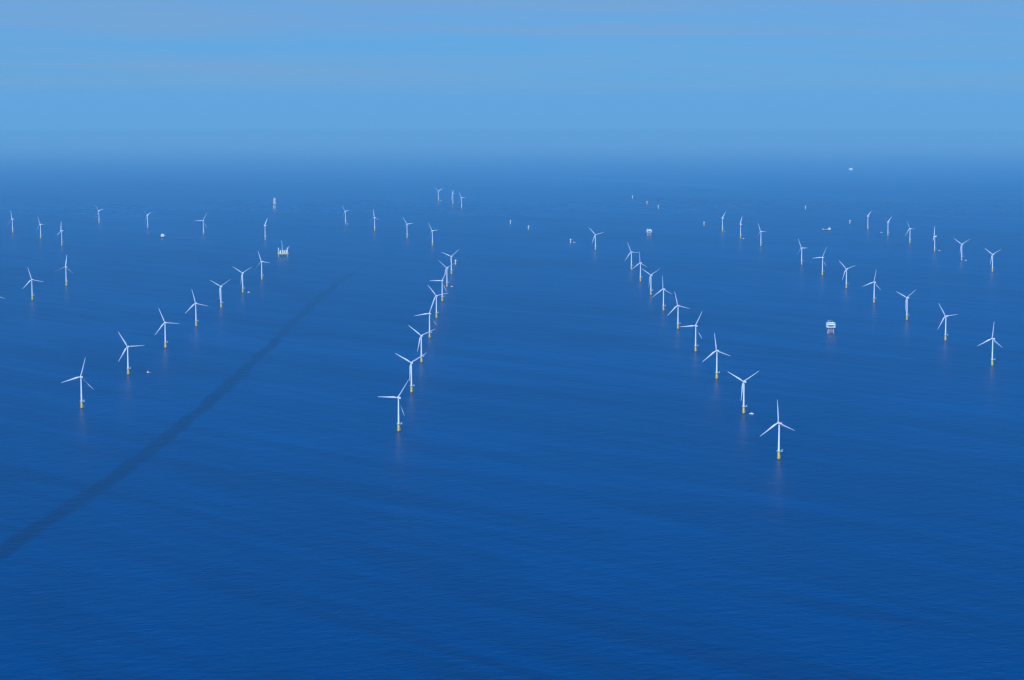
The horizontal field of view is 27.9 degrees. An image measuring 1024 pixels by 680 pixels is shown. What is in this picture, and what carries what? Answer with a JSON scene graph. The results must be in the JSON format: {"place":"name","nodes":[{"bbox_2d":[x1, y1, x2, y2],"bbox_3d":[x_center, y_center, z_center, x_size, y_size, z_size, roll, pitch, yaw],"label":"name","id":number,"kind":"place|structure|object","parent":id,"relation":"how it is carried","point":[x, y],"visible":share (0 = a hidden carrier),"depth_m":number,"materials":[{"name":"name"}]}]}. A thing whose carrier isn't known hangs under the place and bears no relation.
{"place":"outdoors","nodes":[
{"label":"outdoors","id":0,"kind":"place"},
{"bbox_2d":[0,129,1023,679],"bbox_3d":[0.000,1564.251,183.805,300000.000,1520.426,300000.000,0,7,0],"label":"sea","id":1,"kind":"structure","parent":0,"point":[574,469],"depth_m":5509.93,"materials":[{"name":"liquid"}]},
{"bbox_2d":[24,269,42,299],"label":"wind turbine","id":2,"kind":"object","parent":1,"relation":"on","point":[32,295],"visible":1,"depth_m":8399.15,"materials":[{"name":"grey paint"}]},
{"bbox_2d":[57,256,69,285],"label":"wind turbine","id":3,"kind":"object","parent":1,"relation":"in","point":[66,281],"visible":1,"depth_m":9040.17,"materials":[{"name":"grey paint"}]},
{"bbox_2d":[61,360,92,408],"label":"wind turbine","id":4,"kind":"object","parent":1,"relation":"on","point":[81,400],"visible":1,"depth_m":5449.49,"materials":[{"name":"grey paint"}]},
{"bbox_2d":[118,332,143,374],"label":"wind turbine","id":5,"kind":"object","parent":1,"relation":"on","point":[128,372],"visible":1,"depth_m":6117.38,"materials":[{"name":"grey paint"}]},
{"bbox_2d":[155,310,179,347],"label":"wind turbine","id":6,"kind":"object","parent":1,"relation":"on","point":[165,346],"visible":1,"depth_m":6775.33,"materials":[{"name":"grey paint"}]},
{"bbox_2d":[188,291,205,326],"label":"wind turbine","id":7,"kind":"object","parent":1,"relation":"on","point":[195,310],"visible":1,"depth_m":7419.96,"materials":[{"name":"grey paint"}]},
{"bbox_2d":[210,280,227,307],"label":"wind turbine","id":8,"kind":"object","parent":1,"relation":"in","point":[220,296],"visible":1,"depth_m":8086.36,"materials":[{"name":"grey paint"}]},
{"bbox_2d":[232,266,249,292],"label":"wind turbine","id":9,"kind":"object","parent":1,"relation":"in","point":[242,279],"visible":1,"depth_m":8714.83,"materials":[{"name":"grey paint"}]},
{"bbox_2d":[255,252,268,279],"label":"wind turbine","id":10,"kind":"object","parent":1,"relation":"on","point":[261,268],"visible":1,"depth_m":9341.18,"materials":[{"name":"grey paint"}]},
{"bbox_2d":[276,240,288,256],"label":"jackup vessel","id":11,"kind":"object","parent":1,"relation":"on","point":[279,252],"visible":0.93,"depth_m":10746.25,"materials":[{"name":"white metal"}]},
{"bbox_2d":[385,381,407,431],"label":"wind turbine","id":12,"kind":"object","parent":1,"relation":"on","point":[399,423],"visible":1,"depth_m":5070.28,"materials":[{"name":"grey paint"}]},
{"bbox_2d":[395,353,425,392],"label":"wind turbine","id":13,"kind":"object","parent":1,"relation":"in","point":[411,386],"visible":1,"depth_m":5742.45,"materials":[{"name":"grey paint"}]},
{"bbox_2d":[408,325,433,362],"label":"wind turbine","id":14,"kind":"object","parent":1,"relation":"in","point":[421,358],"visible":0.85,"depth_m":6400.80,"materials":[{"name":"grey paint"}]},
{"bbox_2d":[415,299,435,337],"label":"wind turbine","id":15,"kind":"object","parent":1,"relation":"on","point":[429,313],"visible":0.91,"depth_m":7058.02,"materials":[{"name":"grey paint"}]},
{"bbox_2d":[430,288,446,317],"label":"wind turbine","id":16,"kind":"object","parent":1,"relation":"on","point":[436,301],"visible":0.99,"depth_m":7704.83,"materials":[{"name":"grey paint"}]},
{"bbox_2d":[432,272,446,301],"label":"wind turbine","id":17,"kind":"object","parent":1,"relation":"on","point":[442,296],"visible":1,"depth_m":8339.02,"materials":[{"name":"grey paint"}]},
{"bbox_2d":[443,264,452,286],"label":"wind turbine","id":18,"kind":"object","parent":1,"relation":"in","point":[447,282],"visible":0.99,"depth_m":8983.58,"materials":[{"name":"grey paint"}]},
{"bbox_2d":[444,251,456,274],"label":"wind turbine","id":19,"kind":"object","parent":1,"relation":"in","point":[451,261],"visible":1,"depth_m":9634.37,"materials":[{"name":"grey paint"}]},
{"bbox_2d":[590,229,603,249],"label":"wind turbine","id":20,"kind":"object","parent":1,"relation":"on","point":[595,238],"visible":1,"depth_m":11202.45,"materials":[{"name":"grey paint"}]},
{"bbox_2d":[626,242,638,268],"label":"wind turbine","id":21,"kind":"object","parent":1,"relation":"on","point":[631,265],"visible":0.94,"depth_m":9917.67,"materials":[{"name":"grey paint"}]},
{"bbox_2d":[631,251,644,281],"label":"wind turbine","id":22,"kind":"object","parent":1,"relation":"in","point":[640,277],"visible":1,"depth_m":9247.88,"materials":[{"name":"grey paint"}]},
{"bbox_2d":[646,228,651,235],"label":"offshore substation","id":23,"kind":"object","parent":1,"relation":"on","point":[649,231],"visible":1,"depth_m":12395.73,"materials":[{"name":"paint"}]},
{"bbox_2d":[644,270,657,294],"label":"wind turbine","id":24,"kind":"object","parent":1,"relation":"in","point":[650,283],"visible":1,"depth_m":8610.10,"materials":[{"name":"grey paint"}]},
{"bbox_2d":[653,276,669,310],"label":"wind turbine","id":25,"kind":"object","parent":1,"relation":"in","point":[663,305],"visible":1,"depth_m":7970.12,"materials":[{"name":"grey paint"}]},
{"bbox_2d":[667,291,689,328],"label":"wind turbine","id":26,"kind":"object","parent":1,"relation":"on","point":[678,323],"visible":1,"depth_m":7338.06,"materials":[{"name":"white paint"}]},
{"bbox_2d":[682,312,701,351],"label":"wind turbine","id":27,"kind":"object","parent":1,"relation":"on","point":[695,325],"visible":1,"depth_m":6676.11,"materials":[{"name":"grey paint"}]},
{"bbox_2d":[704,333,729,378],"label":"wind turbine","id":28,"kind":"object","parent":1,"relation":"in","point":[716,351],"visible":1,"depth_m":6017.65,"materials":[{"name":"grey paint"}]},
{"bbox_2d":[729,371,758,413],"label":"wind turbine","id":29,"kind":"object","parent":1,"relation":"in","point":[743,391],"visible":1,"depth_m":5357.74,"materials":[{"name":"grey paint"}]},
{"bbox_2d":[761,400,794,459],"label":"wind turbine","id":30,"kind":"object","parent":1,"relation":"in","point":[778,450],"visible":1,"depth_m":4675.63,"materials":[{"name":"grey paint"}]},
{"bbox_2d":[817,247,826,275],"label":"wind turbine","id":31,"kind":"object","parent":1,"relation":"on","point":[822,257],"visible":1,"depth_m":9573.67,"materials":[{"name":"grey paint"}]},
{"bbox_2d":[826,320,835,333],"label":"offshore substation","id":32,"kind":"object","parent":1,"relation":"on","point":[830,325],"visible":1,"depth_m":7203.19,"materials":[{"name":"paint"}]},
{"bbox_2d":[840,262,855,287],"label":"wind turbine","id":33,"kind":"object","parent":1,"relation":"on","point":[846,273],"visible":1,"depth_m":8925.24,"materials":[{"name":"grey paint"}]},
{"bbox_2d":[862,273,880,302],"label":"wind turbine","id":34,"kind":"object","parent":1,"relation":"in","point":[874,289],"visible":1,"depth_m":8277.40,"materials":[{"name":"grey paint"}]},
{"bbox_2d":[899,292,912,320],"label":"wind turbine","id":35,"kind":"object","parent":1,"relation":"in","point":[906,308],"visible":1,"depth_m":7627.43,"materials":[{"name":"grey paint"}]},
{"bbox_2d":[939,304,957,340],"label":"wind turbine","id":36,"kind":"object","parent":1,"relation":"on","point":[945,338],"visible":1,"depth_m":6980.18,"materials":[{"name":"grey paint"}]},
{"bbox_2d":[978,325,1002,365],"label":"wind turbine","id":37,"kind":"object","parent":1,"relation":"in","point":[992,338],"visible":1,"depth_m":6318.96,"materials":[{"name":"grey paint"}]},
{"bbox_2d":[986,249,999,271],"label":"wind turbine","id":38,"kind":"object","parent":1,"relation":"in","point":[992,259],"visible":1,"depth_m":9767.13,"materials":[{"name":"grey paint"}]},
{"bbox_2d":[0,0,1023,129],"label":"sky","id":39,"kind":"structure","parent":0,"point":[65,64],"materials":[{"name":"blue"}]}
]}

